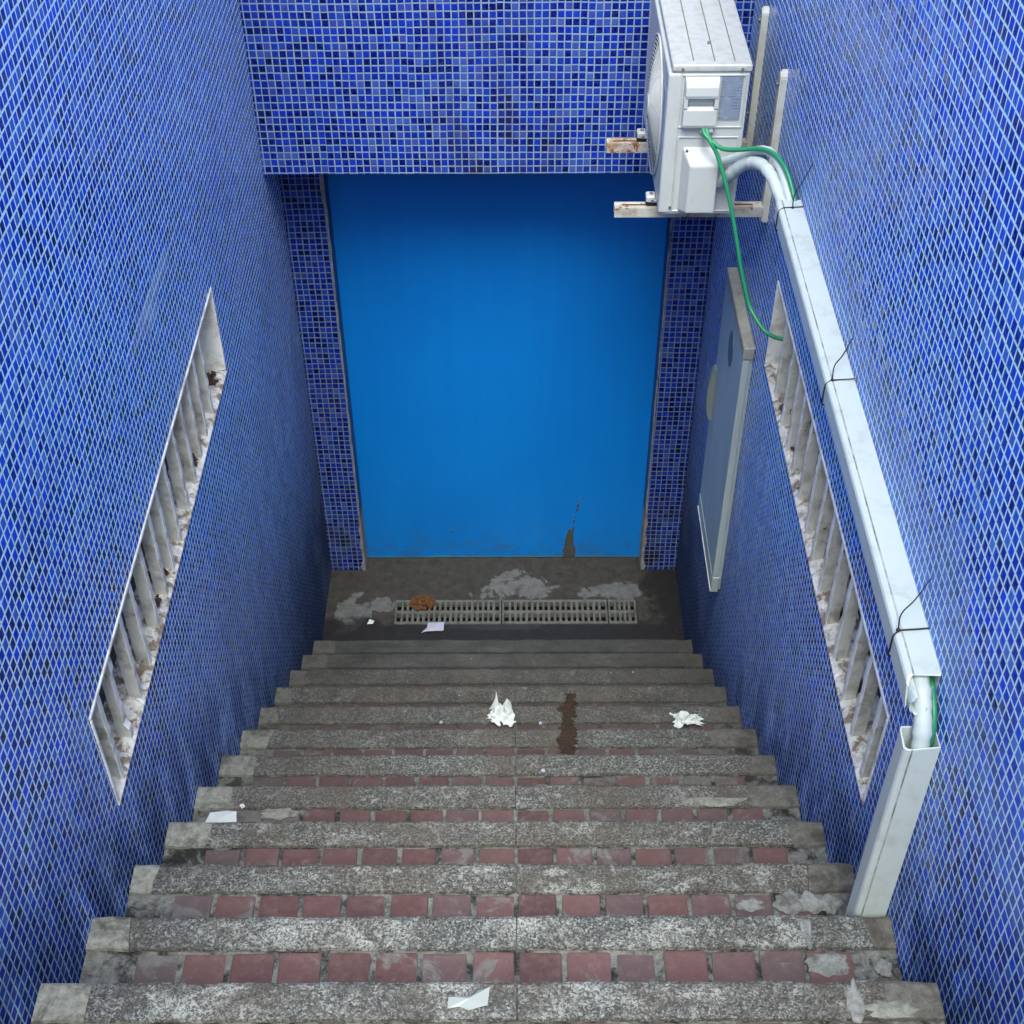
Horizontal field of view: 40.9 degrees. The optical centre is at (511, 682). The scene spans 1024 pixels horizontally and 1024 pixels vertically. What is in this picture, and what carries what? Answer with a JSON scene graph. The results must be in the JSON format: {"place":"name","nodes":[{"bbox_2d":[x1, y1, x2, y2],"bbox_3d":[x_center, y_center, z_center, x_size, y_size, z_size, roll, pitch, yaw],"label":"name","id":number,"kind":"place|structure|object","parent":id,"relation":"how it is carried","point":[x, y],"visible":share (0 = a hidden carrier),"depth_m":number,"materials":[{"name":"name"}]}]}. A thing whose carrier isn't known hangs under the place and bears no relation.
{"place":"outdoors","nodes":[
{"label":"outdoors","id":0,"kind":"place"},
{"bbox_2d":[31,639,945,1023],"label":"stone staircase","id":1,"kind":"structure","parent":0,"point":[387,847],"depth_m":3.18,"materials":[{"name":"stone"}]},
{"bbox_2d":[206,811,236,821],"bbox_3d":[-0.795,0.370,3.748,0.092,0.011,0.052,0,47,0],"label":"paper scrap","id":2,"kind":"object","parent":1,"relation":"on","point":[225,816],"visible":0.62,"depth_m":3.75,"materials":[{"name":"white paper"}]},
{"bbox_2d":[447,987,489,1009],"bbox_3d":[-0.078,0.584,2.522,0.085,0.012,0.036,-10,47,-9],"label":"plastic scrap","id":3,"kind":"object","parent":1,"relation":"on","point":[478,999],"visible":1,"depth_m":2.52,"materials":[{"name":"white plastic"}]},
{"bbox_2d":[486,693,515,726],"bbox_3d":[-0.037,0.090,4.713,0.105,0.095,0.093,0,47,0],"label":"crumpled tissue","id":4,"kind":"object","parent":1,"relation":"on","point":[504,714],"visible":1,"depth_m":4.72,"materials":[{"name":"white paper"}]},
{"bbox_2d":[556,693,578,754],"bbox_3d":[0.194,0.139,4.732,0.083,0.382,0.628,1,47,2],"label":"dried spill","id":5,"kind":"object","parent":1,"relation":"on","point":[566,740],"visible":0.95,"depth_m":4.47,"materials":[{"name":"brown liquid"}]},
{"bbox_2d":[669,711,703,727],"bbox_3d":[0.603,0.116,4.719,0.118,0.047,0.073,0,47,0],"label":"crumpled tissue","id":6,"kind":"object","parent":1,"relation":"on","point":[684,717],"visible":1,"depth_m":4.71,"materials":[{"name":"white paper"}]},
{"bbox_2d":[322,557,683,641],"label":"landing floor","id":7,"kind":"structure","parent":0,"point":[357,600],"depth_m":6.56,"materials":[{"name":"concrete"}]},
{"bbox_2d":[0,0,330,1023],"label":"tiled wall","id":8,"kind":"structure","parent":7,"relation":"on","point":[140,204],"depth_m":3.12,"materials":[{"name":"tile"}]},
{"bbox_2d":[89,287,226,805],"bbox_3d":[-0.927,-0.442,3.545,0.097,0.294,1.696,0,47,0],"label":"louvred vent","id":9,"kind":"object","parent":8,"relation":"attached to","point":[116,712],"visible":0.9,"depth_m":3.47,"materials":[{"name":"white paint"}]},
{"bbox_2d":[421,622,443,632],"bbox_3d":[-0.368,-0.258,6.378,0.105,0.010,0.064,0,47,0],"label":"paper scrap","id":10,"kind":"object","parent":7,"relation":"on","point":[436,626],"visible":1,"depth_m":6.38,"materials":[{"name":"white paper"}]},
{"bbox_2d":[394,600,500,624],"bbox_3d":[-0.301,-0.324,6.473,0.501,0.034,0.162,0,47,0],"label":"drain grate","id":11,"kind":"object","parent":7,"relation":"in","point":[455,614],"visible":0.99,"depth_m":6.46,"materials":[{"name":"metal"}]},
{"bbox_2d":[409,594,435,610],"bbox_3d":[-0.424,-0.387,6.484,0.131,0.036,0.109,0,47,0],"label":"debris heap","id":12,"kind":"object","parent":11,"relation":"on","point":[421,602],"visible":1,"depth_m":6.47,"materials":[{"name":"brown soil"}]},
{"bbox_2d":[239,0,754,570],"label":"tiled back wall","id":13,"kind":"structure","parent":7,"relation":"on","point":[447,86],"depth_m":4.74,"materials":[{"name":"tile"}]},
{"bbox_2d":[327,173,667,556],"bbox_3d":[-0.047,-1.372,5.951,1.331,2.161,0.051,0,47,0],"label":"door panel","id":14,"kind":"structure","parent":13,"relation":"attached to","point":[500,334],"depth_m":5.89,"materials":[{"name":"blue paint"}]},
{"bbox_2d":[502,599,607,624],"bbox_3d":[0.201,-0.325,6.472,0.496,0.034,0.162,0,47,0],"label":"drain grate","id":15,"kind":"object","parent":7,"relation":"in","point":[549,614],"visible":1,"depth_m":6.46,"materials":[{"name":"metal"}]},
{"bbox_2d":[607,599,636,623],"bbox_3d":[0.519,-0.326,6.472,0.132,0.034,0.162,0,47,0],"label":"drain grate","id":16,"kind":"object","parent":7,"relation":"in","point":[624,613],"visible":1,"depth_m":6.46,"materials":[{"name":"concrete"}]},
{"bbox_2d":[676,0,1023,1023],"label":"tiled wall","id":17,"kind":"structure","parent":7,"relation":"on","point":[902,126],"depth_m":2.71,"materials":[{"name":"tile"}]},
{"bbox_2d":[606,6,768,152],"bbox_3d":[0.549,-1.907,4.372,0.477,0.471,0.040,0,47,0],"label":"wall bracket","id":18,"kind":"object","parent":17,"relation":"attached to","point":[626,145],"depth_m":4.43,"materials":[{"name":"metal"}]},
{"bbox_2d":[614,69,787,221],"bbox_3d":[0.551,-1.591,4.083,0.474,0.458,0.040,0,47,0],"label":"wall bracket","id":19,"kind":"object","parent":17,"relation":"attached to","point":[760,209],"depth_m":4.21,"materials":[{"name":"metal"}]},
{"bbox_2d":[637,0,752,213],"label":"air conditioner","id":20,"kind":"object","parent":19,"relation":"on","point":[699,65],"visible":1,"depth_m":3.96,"materials":[{"name":"white metal"}]},
{"bbox_2d":[705,128,782,340],"bbox_3d":[0.692,-1.286,3.988,0.420,0.527,0.042,34,56,28],"label":"green cable","id":21,"kind":"object","parent":20,"relation":"hanging from","point":[737,246],"visible":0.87,"depth_m":4.03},
{"bbox_2d":[701,128,796,200],"bbox_3d":[0.701,-1.376,3.763,0.105,0.100,0.578,-18,49,-16],"label":"green cable","id":22,"kind":"object","parent":20,"relation":"attached to","point":[762,149],"visible":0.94,"depth_m":3.81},
{"bbox_2d":[721,145,791,199],"bbox_3d":[0.716,-1.363,3.783,0.096,0.132,0.585,-13,48,-12],"label":"insulated pipe","id":23,"kind":"object","parent":20,"relation":"attached to","point":[731,158],"visible":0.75,"depth_m":3.80,"materials":[{"name":"white plastic"}]},
{"bbox_2d":[716,156,932,748],"bbox_3d":[0.745,-0.630,3.344,0.156,0.445,2.215,-3,47,-3],"label":"insulated pipe","id":24,"kind":"object","parent":20,"relation":"attached to","point":[922,731],"visible":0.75,"depth_m":2.54,"materials":[{"name":"white plastic"}]},
{"bbox_2d":[697,267,754,591],"bbox_3d":[0.761,-0.899,5.019,0.059,1.078,0.510,0,47,0],"label":"wall cabinet","id":25,"kind":"object","parent":17,"relation":"attached to","point":[727,388],"depth_m":4.90,"materials":[{"name":"grey metal"}]},
{"bbox_2d":[700,281,749,576],"bbox_3d":[0.756,-0.909,5.009,0.048,0.952,0.506,0,47,0],"label":"cabinet door","id":26,"kind":"structure","parent":25,"relation":"in","point":[727,380],"depth_m":4.95,"materials":[{"name":"grey metal"}]},
{"bbox_2d":[764,280,889,804],"bbox_3d":[0.836,-0.459,3.583,0.097,0.296,1.740,0,47,0],"label":"louvred vent","id":27,"kind":"object","parent":17,"relation":"attached to","point":[863,706],"visible":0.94,"depth_m":3.50,"materials":[{"name":"white metal"}]},
{"bbox_2d":[774,200,940,714],"bbox_3d":[0.756,-0.628,3.136,0.066,0.059,1.837,0,47,0],"label":"cable trunking","id":28,"kind":"object","parent":17,"relation":"attached to","point":[912,653],"visible":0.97,"depth_m":2.95,"materials":[{"name":"white plastic"}]},
{"bbox_2d":[775,163,812,230],"bbox_3d":[0.763,-1.308,3.677,0.079,0.212,0.054,24,51,21],"label":"cable tie","id":29,"kind":"object","parent":28,"relation":"attached to","point":[792,207],"visible":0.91,"depth_m":3.71,"materials":[{"name":"black plastic"}]},
{"bbox_2d":[821,338,854,404],"bbox_3d":[0.767,-0.707,3.164,0.051,0.135,0.099,33,55,27],"label":"cable tie","id":30,"kind":"object","parent":28,"relation":"attached to","point":[832,379],"visible":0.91,"depth_m":3.16,"materials":[{"name":"black plastic"}]},
{"bbox_2d":[887,578,930,656],"bbox_3d":[0.760,-0.112,2.591,0.085,0.154,0.046,-26,52,-23],"label":"cable tie","id":31,"kind":"object","parent":28,"relation":"attached to","point":[898,629],"visible":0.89,"depth_m":2.60,"materials":[{"name":"black plastic"}]},
{"bbox_2d":[845,726,940,916],"bbox_3d":[0.758,0.342,2.794,0.066,0.691,0.069,0,47,0],"label":"cable trunking","id":32,"kind":"object","parent":17,"relation":"attached to","point":[904,788],"visible":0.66,"depth_m":2.70,"materials":[{"name":"white plastic"}]},
{"bbox_2d":[929,676,936,747],"bbox_3d":[0.781,-0.061,2.757,0.012,0.219,0.532,0,47,0],"label":"green cable","id":33,"kind":"object","parent":17,"relation":"attached to","point":[934,701],"visible":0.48,"depth_m":2.54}
]}

